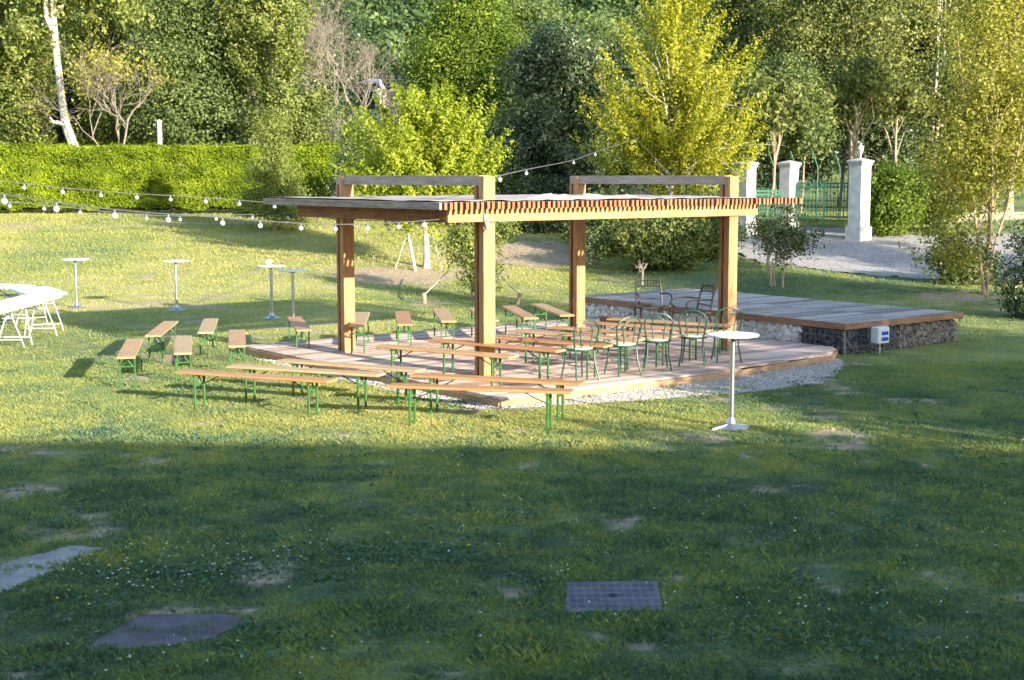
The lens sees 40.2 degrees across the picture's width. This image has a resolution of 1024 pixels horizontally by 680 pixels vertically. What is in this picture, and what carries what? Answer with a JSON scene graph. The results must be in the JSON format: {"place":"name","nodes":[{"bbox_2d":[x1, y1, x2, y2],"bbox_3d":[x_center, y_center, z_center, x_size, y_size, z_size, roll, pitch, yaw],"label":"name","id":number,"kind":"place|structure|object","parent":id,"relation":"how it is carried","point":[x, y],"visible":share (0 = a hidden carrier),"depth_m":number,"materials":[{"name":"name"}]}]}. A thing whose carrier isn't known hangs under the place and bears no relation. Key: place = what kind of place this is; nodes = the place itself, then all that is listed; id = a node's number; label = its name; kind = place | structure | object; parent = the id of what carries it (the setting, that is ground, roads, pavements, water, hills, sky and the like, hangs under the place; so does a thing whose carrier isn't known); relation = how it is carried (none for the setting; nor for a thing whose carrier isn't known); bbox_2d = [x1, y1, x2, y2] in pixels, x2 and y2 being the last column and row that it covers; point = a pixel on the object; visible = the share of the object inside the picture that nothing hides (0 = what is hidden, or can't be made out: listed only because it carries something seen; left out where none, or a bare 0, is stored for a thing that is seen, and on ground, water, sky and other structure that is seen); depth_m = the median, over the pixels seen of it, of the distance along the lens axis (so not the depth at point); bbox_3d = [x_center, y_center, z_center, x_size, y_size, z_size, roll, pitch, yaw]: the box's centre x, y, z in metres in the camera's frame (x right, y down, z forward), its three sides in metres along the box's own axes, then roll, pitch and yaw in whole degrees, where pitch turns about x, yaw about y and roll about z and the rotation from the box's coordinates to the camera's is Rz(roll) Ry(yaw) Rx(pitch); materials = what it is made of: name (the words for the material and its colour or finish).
{"place":"outdoors","nodes":[
{"label":"outdoors","id":0,"kind":"place"},
{"bbox_2d":[0,0,1023,679],"bbox_3d":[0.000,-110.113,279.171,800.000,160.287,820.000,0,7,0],"label":"ground","id":1,"kind":"structure","parent":0,"point":[532,256],"depth_m":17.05,"materials":[{"name":"green plant"}]},
{"bbox_2d":[0,295,61,344],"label":"folding table","id":2,"kind":"object","parent":1,"relation":"on","point":[31,300],"visible":0.94,"depth_m":24.97,"materials":[{"name":"white plastic"}]},
{"bbox_2d":[9,286,67,331],"bbox_3d":[-9.150,-0.597,27.061,0.760,0.743,1.820,-4,8,-30],"label":"folding table","id":3,"kind":"object","parent":1,"relation":"on","point":[42,290],"visible":0.73,"depth_m":26.65,"materials":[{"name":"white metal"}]},
{"bbox_2d":[0,0,82,148],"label":"poplar tree","id":4,"kind":"object","parent":1,"relation":"on","point":[21,128],"visible":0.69,"depth_m":61.32,"materials":[{"name":"green plant"}]},
{"bbox_2d":[5,7,95,145],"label":"yew tree","id":5,"kind":"object","parent":1,"relation":"on","point":[57,129],"visible":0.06,"depth_m":72.16,"materials":[{"name":"green plant"}]},
{"bbox_2d":[0,546,104,592],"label":"concrete slab","id":6,"kind":"structure","parent":1,"relation":"on","point":[12,580],"depth_m":10.56,"materials":[{"name":"grey concrete"}]},
{"bbox_2d":[0,0,159,146],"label":"white birch","id":7,"kind":"object","parent":1,"relation":"on","point":[20,30],"visible":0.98,"depth_m":59.32,"materials":[{"name":"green plant"}]},
{"bbox_2d":[1,19,175,144],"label":"tree","id":8,"kind":"object","parent":1,"relation":"on","point":[89,84],"visible":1,"depth_m":57.75,"materials":[{"name":"yellow plant"}]},
{"bbox_2d":[36,0,152,148],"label":"poplar tree","id":9,"kind":"object","parent":1,"relation":"on","point":[73,23],"visible":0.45,"depth_m":68.41,"materials":[{"name":"green plant"}]},
{"bbox_2d":[58,24,178,146],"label":"cherry tree","id":10,"kind":"object","parent":1,"relation":"on","point":[144,85],"visible":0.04,"depth_m":73.57,"materials":[{"name":"green plant"}]},
{"bbox_2d":[116,339,142,388],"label":"bench","id":11,"kind":"object","parent":1,"relation":"on","point":[130,348],"visible":0.97,"depth_m":19.61,"materials":[{"name":"brown wood"}]},
{"bbox_2d":[145,321,178,363],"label":"bench","id":12,"kind":"object","parent":1,"relation":"on","point":[161,329],"visible":0.95,"depth_m":22.16,"materials":[{"name":"brown wood"}]},
{"bbox_2d":[88,614,244,649],"bbox_3d":[-2.214,1.893,8.998,0.888,0.050,0.708,0,7,0],"label":"concrete cover","id":13,"kind":"object","parent":1,"relation":"on","point":[161,623],"visible":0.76,"depth_m":9.02,"materials":[{"name":"grey concrete"}]},
{"bbox_2d":[0,139,341,213],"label":"hedge","id":14,"kind":"object","parent":1,"relation":"on","point":[196,171],"visible":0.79,"depth_m":54.05,"materials":[{"name":"green plant"}]},
{"bbox_2d":[174,335,191,382],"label":"bench","id":15,"kind":"object","parent":1,"relation":"on","point":[182,345],"visible":0.9,"depth_m":20.07,"materials":[{"name":"brown wood"}]},
{"bbox_2d":[70,0,317,148],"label":"hornbeam tree","id":16,"kind":"object","parent":1,"relation":"on","point":[175,44],"visible":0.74,"depth_m":63.52,"materials":[{"name":"green plant"}]},
{"bbox_2d":[197,318,217,359],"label":"bench","id":17,"kind":"object","parent":1,"relation":"on","point":[208,326],"visible":0.98,"depth_m":22.60,"materials":[{"name":"brown wood"}]},
{"bbox_2d":[228,329,245,371],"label":"bench","id":18,"kind":"object","parent":1,"relation":"on","point":[237,340],"visible":0.91,"depth_m":20.81,"materials":[{"name":"brown wood"}]},
{"bbox_2d":[157,34,320,148],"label":"yew tree","id":19,"kind":"object","parent":1,"relation":"on","point":[214,138],"visible":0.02,"depth_m":73.72,"materials":[{"name":"green plant"}]},
{"bbox_2d":[175,369,337,417],"bbox_3d":[-3.177,0.669,17.315,2.200,0.480,0.250,3,7,22],"label":"bench","id":20,"kind":"object","parent":1,"relation":"on","point":[204,373],"visible":0.99,"depth_m":17.23,"materials":[{"name":"brown wood"}]},
{"bbox_2d":[227,102,326,231],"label":"young conifer","id":21,"kind":"object","parent":1,"relation":"on","point":[281,183],"visible":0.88,"depth_m":47.30,"materials":[{"name":"green plant"}]},
{"bbox_2d":[210,0,350,148],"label":"ash tree","id":22,"kind":"object","parent":1,"relation":"on","point":[278,45],"visible":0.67,"depth_m":62.40,"materials":[{"name":"green plant"}]},
{"bbox_2d":[287,316,311,348],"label":"bench","id":23,"kind":"object","parent":1,"relation":"on","point":[299,324],"visible":0.86,"depth_m":23.06,"materials":[{"name":"brown wood"}]},
{"bbox_2d":[226,364,385,410],"bbox_3d":[-2.637,0.609,17.838,2.200,0.480,0.250,3,7,22],"label":"bench","id":24,"kind":"object","parent":1,"relation":"on","point":[267,368],"visible":0.87,"depth_m":17.69,"materials":[{"name":"brown wood"}]},
{"bbox_2d":[263,0,387,127],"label":"walnut tree","id":25,"kind":"object","parent":1,"relation":"on","point":[347,55],"visible":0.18,"depth_m":83.63,"materials":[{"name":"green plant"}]},
{"bbox_2d":[286,0,397,123],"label":"leafless tree","id":26,"kind":"object","parent":1,"relation":"on","point":[320,34],"visible":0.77,"depth_m":73.68,"materials":[{"name":"brown plant"}]},
{"bbox_2d":[298,99,385,174],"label":"plum tree","id":27,"kind":"object","parent":1,"relation":"on","point":[346,134],"visible":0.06,"depth_m":68.57,"materials":[{"name":"green plant"}]},
{"bbox_2d":[315,138,368,219],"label":"ivy shrub","id":28,"kind":"object","parent":1,"relation":"on","point":[332,179],"visible":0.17,"depth_m":51.34,"materials":[{"name":"green plant"}]},
{"bbox_2d":[275,358,424,404],"bbox_3d":[-2.135,0.555,18.300,2.200,0.480,0.250,3,7,27],"label":"bench","id":29,"kind":"object","parent":1,"relation":"on","point":[384,368],"visible":0.88,"depth_m":18.15,"materials":[{"name":"brown wood"}]},
{"bbox_2d":[308,96,402,164],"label":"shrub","id":30,"kind":"object","parent":1,"relation":"on","point":[335,118],"visible":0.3,"depth_m":58.96,"materials":[{"name":"green plant"}]},
{"bbox_2d":[329,70,517,268],"bbox_3d":[-2.640,-4.781,39.694,5.232,5.676,5.236,-2,7,-14],"label":"lime tree","id":31,"kind":"object","parent":1,"relation":"on","point":[424,144],"visible":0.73,"depth_m":39.13,"materials":[{"name":"green plant"}]},
{"bbox_2d":[39,399,882,675],"bbox_3d":[0.737,1.369,13.273,9.171,0.068,10.295,0,7,0],"label":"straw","id":32,"kind":"object","parent":1,"relation":"on","point":[444,591],"visible":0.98,"depth_m":9.34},
{"bbox_2d":[375,0,561,140],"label":"sycamore tree","id":33,"kind":"object","parent":1,"relation":"on","point":[449,55],"visible":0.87,"depth_m":81.18,"materials":[{"name":"green plant"}]},
{"bbox_2d":[423,221,527,299],"bbox_3d":[-0.729,-2.140,33.672,2.586,2.477,1.894,-5,8,-35],"label":"willow shrub","id":34,"kind":"object","parent":1,"relation":"on","point":[461,236],"visible":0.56,"depth_m":33.39,"materials":[{"name":"green plant"}]},
{"bbox_2d":[386,383,574,431],"bbox_3d":[-0.375,0.787,16.304,2.200,0.480,0.250,2,7,13],"label":"bench","id":35,"kind":"object","parent":1,"relation":"on","point":[411,388],"visible":1,"depth_m":16.23,"materials":[{"name":"brown wood"}]},
{"bbox_2d":[409,372,585,421],"bbox_3d":[-0.194,0.699,17.055,2.200,0.480,0.250,2,7,19],"label":"bench","id":36,"kind":"object","parent":1,"relation":"on","point":[453,377],"visible":0.85,"depth_m":16.95,"materials":[{"name":"brown wood"}]},
{"bbox_2d":[460,158,542,228],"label":"hazel shrub","id":37,"kind":"object","parent":1,"relation":"on","point":[503,183],"visible":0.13,"depth_m":47.86,"materials":[{"name":"green plant"}]},
{"bbox_2d":[0,367,1023,679],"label":"weeds","id":38,"kind":"object","parent":1,"relation":"on","point":[354,551],"visible":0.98,"depth_m":10.65,"materials":[{"name":"green plant"}]},
{"bbox_2d":[3,443,1023,673],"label":"clover flowers","id":39,"kind":"object","parent":1,"relation":"on","point":[129,656],"visible":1,"depth_m":10.18,"materials":[{"name":"white plant"}]},
{"bbox_2d":[5,0,1023,187],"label":"forest","id":40,"kind":"object","parent":1,"relation":"on","point":[385,12],"visible":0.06,"depth_m":129.49,"materials":[{"name":"green plant"}]},
{"bbox_2d":[242,318,837,406],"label":"timber deck","id":41,"kind":"structure","parent":1,"relation":"on","point":[758,355],"depth_m":21.47,"materials":[{"name":"brown wood"}]},
{"bbox_2d":[349,312,369,353],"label":"bench","id":42,"kind":"object","parent":41,"relation":"on","point":[361,319],"visible":0.98,"depth_m":22.25,"materials":[{"name":"brown wood"}]},
{"bbox_2d":[395,311,412,351],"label":"bench","id":43,"kind":"object","parent":41,"relation":"on","point":[403,318],"visible":0.95,"depth_m":22.57,"materials":[{"name":"brown wood"}]},
{"bbox_2d":[432,308,456,348],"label":"bench","id":44,"kind":"object","parent":41,"relation":"on","point":[445,316],"visible":0.98,"depth_m":23.34,"materials":[{"name":"brown wood"}]},
{"bbox_2d":[375,344,518,385],"bbox_3d":[-0.894,0.375,18.709,2.200,0.480,0.250,4,8,33],"label":"bench","id":45,"kind":"object","parent":41,"relation":"on","point":[491,356],"visible":0.88,"depth_m":18.54,"materials":[{"name":"brown wood"}]},
{"bbox_2d":[428,338,565,384],"bbox_3d":[-0.236,0.297,19.379,2.200,0.480,0.250,5,8,35],"label":"bench","id":46,"kind":"object","parent":41,"relation":"on","point":[540,350],"visible":0.78,"depth_m":19.21,"materials":[{"name":"brown wood"}]},
{"bbox_2d":[502,306,538,344],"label":"bench","id":47,"kind":"object","parent":41,"relation":"on","point":[522,314],"visible":0.96,"depth_m":23.73,"materials":[{"name":"brown wood"}]},
{"bbox_2d":[263,175,800,375],"bbox_3d":[0.385,-1.229,22.477,7.170,2.802,4.845,-5,8,-38],"label":"pergola","id":48,"kind":"object","parent":41,"relation":"on","point":[576,213],"visible":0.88,"depth_m":21.10,"materials":[{"name":"wood"}]},
{"bbox_2d":[0,193,439,230],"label":"string light","id":49,"kind":"object","parent":48,"relation":"hanging from","point":[4,200],"visible":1,"depth_m":14.80,"materials":[{"name":"grey"}]},
{"bbox_2d":[277,193,753,200],"bbox_3d":[0.081,-2.303,22.193,6.304,0.100,4.469,-5,8,-38],"label":"shade cloth","id":50,"kind":"object","parent":48,"relation":"on","point":[551,196],"visible":0.91,"depth_m":20.87,"materials":[{"name":"white fabric"}]},
{"bbox_2d":[531,303,573,340],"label":"bench","id":51,"kind":"object","parent":41,"relation":"on","point":[546,308],"visible":0.91,"depth_m":24.45,"materials":[{"name":"brown wood"}]},
{"bbox_2d":[495,335,612,378],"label":"bench","id":52,"kind":"object","parent":41,"relation":"on","point":[539,340],"visible":0.61,"depth_m":19.68,"materials":[{"name":"brown wood"}]},
{"bbox_2d":[510,329,644,371],"bbox_3d":[0.939,0.151,20.637,2.200,0.480,0.250,5,8,34],"label":"bench","id":53,"kind":"object","parent":41,"relation":"on","point":[526,332],"visible":0.69,"depth_m":20.55,"materials":[{"name":"brown wood"}]},
{"bbox_2d":[561,320,599,379],"bbox_3d":[0.931,0.123,19.313,0.435,0.846,0.436,-4,8,-31],"label":"bistro chair","id":54,"kind":"object","parent":41,"relation":"on","point":[576,348],"visible":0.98,"depth_m":19.20,"materials":[{"name":"green metal"}]},
{"bbox_2d":[547,326,680,366],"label":"bench","id":55,"kind":"object","parent":41,"relation":"on","point":[565,328],"visible":0.71,"depth_m":20.95,"materials":[{"name":"brown wood"}]},
{"bbox_2d":[604,316,641,376],"bbox_3d":[1.560,0.068,19.785,0.435,0.846,0.436,-4,8,-28],"label":"bistro chair","id":56,"kind":"object","parent":41,"relation":"on","point":[624,344],"visible":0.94,"depth_m":19.66,"materials":[{"name":"green metal"}]},
{"bbox_2d":[582,321,712,360],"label":"bench","id":57,"kind":"object","parent":41,"relation":"on","point":[690,330],"visible":0.62,"depth_m":21.66,"materials":[{"name":"brown wood"}]},
{"bbox_2d":[632,278,672,333],"bbox_3d":[2.508,-0.611,25.139,0.619,0.964,0.644,-1,7,-9],"label":"iron armchair","id":58,"kind":"object","parent":41,"relation":"on","point":[661,306],"visible":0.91,"depth_m":25.30,"materials":[{"name":"black metal"}]},
{"bbox_2d":[643,313,673,370],"bbox_3d":[2.107,0.006,20.323,0.435,0.846,0.436,0,7,0],"label":"bistro chair","id":59,"kind":"object","parent":41,"relation":"on","point":[653,339],"visible":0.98,"depth_m":20.17,"materials":[{"name":"green metal"}]},
{"bbox_2d":[607,317,736,354],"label":"bench","id":60,"kind":"object","parent":41,"relation":"on","point":[713,325],"visible":0.59,"depth_m":22.25,"materials":[{"name":"brown wood"}]},
{"bbox_2d":[678,310,707,366],"bbox_3d":[2.692,-0.050,20.802,0.435,0.846,0.436,1,7,11],"label":"bistro chair","id":61,"kind":"object","parent":41,"relation":"on","point":[687,335],"visible":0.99,"depth_m":20.64,"materials":[{"name":"green metal"}]},
{"bbox_2d":[669,282,716,341],"bbox_3d":[3.126,-0.492,24.119,0.644,0.964,0.620,-2,7,-20],"label":"iron armchair","id":62,"kind":"object","parent":41,"relation":"on","point":[698,299],"visible":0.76,"depth_m":24.07,"materials":[{"name":"black metal"}]},
{"bbox_2d":[496,0,596,121],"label":"linden tree","id":63,"kind":"object","parent":1,"relation":"on","point":[545,9],"visible":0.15,"depth_m":88.69,"materials":[{"name":"green plant"}]},
{"bbox_2d":[257,357,846,409],"bbox_3d":[0.764,0.554,20.285,9.360,0.001,5.376,-1,7,-5],"label":"gravel bed","id":64,"kind":"object","parent":1,"relation":"on","point":[676,390],"visible":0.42,"depth_m":19.30,"materials":[{"name":"grey gravel"}]},
{"bbox_2d":[470,41,639,194],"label":"cherry tree","id":65,"kind":"object","parent":1,"relation":"on","point":[519,111],"visible":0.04,"depth_m":61.06,"materials":[{"name":"green plant"}]},
{"bbox_2d":[476,12,648,194],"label":"magnolia tree","id":66,"kind":"object","parent":1,"relation":"on","point":[555,72],"visible":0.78,"depth_m":48.49,"materials":[{"name":"green plant"}]},
{"bbox_2d":[498,168,630,232],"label":"privet shrub","id":67,"kind":"object","parent":1,"relation":"on","point":[548,226],"visible":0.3,"depth_m":46.97,"materials":[{"name":"green plant"}]},
{"bbox_2d":[566,220,620,268],"bbox_3d":[2.328,-2.694,39.955,1.606,1.548,1.769,0,7,0],"label":"rose shrub","id":68,"kind":"object","parent":1,"relation":"on","point":[593,252],"visible":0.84,"depth_m":39.89,"materials":[{"name":"green plant"}]},
{"bbox_2d":[556,184,645,253],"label":"dogwood shrub","id":69,"kind":"object","parent":1,"relation":"on","point":[602,223],"visible":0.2,"depth_m":42.47,"materials":[{"name":"green plant"}]},
{"bbox_2d":[565,581,661,613],"bbox_3d":[0.700,1.795,9.717,0.695,0.055,0.725,0,7,0],"label":"metal cover","id":70,"kind":"object","parent":1,"relation":"on","point":[603,595],"visible":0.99,"depth_m":9.72,"materials":[{"name":"metal"}]},
{"bbox_2d":[567,1,679,194],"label":"beech tree","id":71,"kind":"object","parent":1,"relation":"on","point":[598,25],"visible":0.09,"depth_m":81.54,"materials":[{"name":"green plant"}]},
{"bbox_2d":[597,216,718,271],"bbox_3d":[4.264,-2.911,39.524,3.550,2.075,2.964,-4,7,-28],"label":"laurel shrub","id":72,"kind":"object","parent":1,"relation":"on","point":[662,243],"visible":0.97,"depth_m":38.90,"materials":[{"name":"green plant"}]},
{"bbox_2d":[569,0,785,195],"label":"yellow tree","id":73,"kind":"object","parent":1,"relation":"on","point":[672,114],"visible":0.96,"depth_m":43.08,"materials":[{"name":"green plant"}]},
{"bbox_2d":[585,21,777,195],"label":"rowan tree","id":74,"kind":"object","parent":1,"relation":"on","point":[689,190],"visible":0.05,"depth_m":59.08,"materials":[{"name":"green plant"}]},
{"bbox_2d":[684,192,754,260],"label":"fern shrub","id":75,"kind":"object","parent":1,"relation":"on","point":[715,219],"visible":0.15,"depth_m":40.98,"materials":[{"name":"green plant"}]},
{"bbox_2d":[707,331,758,430],"bbox_3d":[2.547,0.476,16.206,0.600,1.100,0.600,0,7,0],"label":"bar table","id":76,"kind":"object","parent":1,"relation":"on","point":[730,424],"visible":1,"depth_m":16.17,"materials":[{"name":"metal"}]},
{"bbox_2d":[734,160,758,237],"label":"gate pillar","id":77,"kind":"structure","parent":1,"relation":"on","point":[748,187],"depth_m":46.55,"materials":[{"name":"white concrete"}]},
{"bbox_2d":[678,0,834,119],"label":"oak tree","id":78,"kind":"object","parent":1,"relation":"on","point":[739,21],"visible":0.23,"depth_m":67.60,"materials":[{"name":"green plant"}]},
{"bbox_2d":[585,288,963,354],"bbox_3d":[4.607,-0.392,26.579,3.298,0.610,6.874,-5,8,-38],"label":"stage","id":79,"kind":"object","parent":1,"relation":"on","point":[843,328],"visible":0.75,"depth_m":24.61,"materials":[{"name":"wood"}]},
{"bbox_2d":[725,66,827,211],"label":"slim tree","id":80,"kind":"object","parent":1,"relation":"on","point":[776,116],"visible":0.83,"depth_m":49.03,"materials":[{"name":"green plant"}]},
{"bbox_2d":[707,60,846,202],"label":"yew tree","id":81,"kind":"object","parent":1,"relation":"on","point":[768,170],"visible":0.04,"depth_m":78.55,"materials":[{"name":"green plant"}]},
{"bbox_2d":[738,190,830,287],"bbox_3d":[6.966,-2.565,36.142,2.457,2.620,2.017,0,7,0],"label":"elder shrub","id":82,"kind":"object","parent":1,"relation":"on","point":[785,234],"visible":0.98,"depth_m":36.06,"materials":[{"name":"green plant"}]},
{"bbox_2d":[712,40,857,216],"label":"maple tree","id":83,"kind":"object","parent":1,"relation":"on","point":[807,141],"visible":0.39,"depth_m":51.78,"materials":[{"name":"green plant"}]},
{"bbox_2d":[777,160,801,229],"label":"gate pillar","id":84,"kind":"structure","parent":1,"relation":"on","point":[789,176],"depth_m":46.53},
{"bbox_2d":[796,180,848,236],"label":"metal gate","id":85,"kind":"structure","parent":84,"relation":"attached to","point":[816,187],"depth_m":46.04,"materials":[{"name":"green metal"}]},
{"bbox_2d":[747,151,864,221],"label":"screen fence","id":86,"kind":"object","parent":1,"relation":"on","point":[800,173],"visible":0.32,"depth_m":50.56,"materials":[{"name":"green metal"}]},
{"bbox_2d":[774,77,850,212],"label":"slim tree","id":87,"kind":"object","parent":1,"relation":"on","point":[826,106],"visible":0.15,"depth_m":53.87,"materials":[{"name":"green plant"}]},
{"bbox_2d":[722,0,967,208],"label":"oak tree","id":88,"kind":"object","parent":1,"relation":"on","point":[813,28],"visible":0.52,"depth_m":61.66,"materials":[{"name":"green plant"}]},
{"bbox_2d":[767,10,949,181],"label":"yew tree","id":89,"kind":"object","parent":1,"relation":"on","point":[873,145],"visible":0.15,"depth_m":74.06,"materials":[{"name":"green plant"}]},
{"bbox_2d":[845,143,873,241],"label":"gate pillar","id":90,"kind":"structure","parent":1,"relation":"on","point":[858,228],"depth_m":45.09,"materials":[{"name":"white stone"}]},
{"bbox_2d":[815,48,911,158],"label":"slim tree","id":91,"kind":"object","parent":1,"relation":"on","point":[857,88],"visible":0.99,"depth_m":56.92,"materials":[{"name":"green plant"}]},
{"bbox_2d":[845,158,938,236],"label":"box shrub","id":92,"kind":"object","parent":1,"relation":"on","point":[887,197],"visible":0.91,"depth_m":45.75,"materials":[{"name":"green plant"}]},
{"bbox_2d":[857,67,973,164],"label":"slim tree","id":93,"kind":"object","parent":1,"relation":"on","point":[904,109],"visible":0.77,"depth_m":58.83,"materials":[{"name":"green plant"}]},
{"bbox_2d":[851,0,1023,295],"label":"birch tree","id":94,"kind":"object","parent":1,"relation":"on","point":[993,139],"visible":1,"depth_m":33.94,"materials":[{"name":"green plant"}]},
{"bbox_2d":[906,157,983,232],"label":"holly shrub","id":95,"kind":"object","parent":1,"relation":"on","point":[930,217],"visible":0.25,"depth_m":46.82,"materials":[{"name":"green plant"}]},
{"bbox_2d":[876,0,1022,167],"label":"tree","id":96,"kind":"object","parent":1,"relation":"on","point":[919,49],"visible":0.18,"depth_m":65.73,"materials":[{"name":"plant"}]},
{"bbox_2d":[886,19,1023,209],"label":"elm tree","id":97,"kind":"object","parent":1,"relation":"on","point":[943,100],"visible":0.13,"depth_m":60.39,"materials":[{"name":"green plant"}]},
{"bbox_2d":[915,240,1006,285],"bbox_3d":[11.912,-2.087,37.008,2.561,1.408,2.062,0,7,0],"label":"bramble shrub","id":98,"kind":"object","parent":1,"relation":"on","point":[965,278],"visible":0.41,"depth_m":36.70,"materials":[{"name":"green plant"}]},
{"bbox_2d":[918,0,1023,213],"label":"alder tree","id":99,"kind":"object","parent":1,"relation":"on","point":[1018,39],"visible":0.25,"depth_m":51.16,"materials":[{"name":"plant"}]},
{"bbox_2d":[976,218,1023,320],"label":"laurel bush","id":100,"kind":"object","parent":1,"relation":"on","point":[1015,304],"visible":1,"depth_m":28.95,"materials":[{"name":"green plant"}]},
{"bbox_2d":[737,227,1023,279],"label":"driveway","id":101,"kind":"structure","parent":0,"point":[881,256],"depth_m":42.61,"materials":[{"name":"grey gravel"}]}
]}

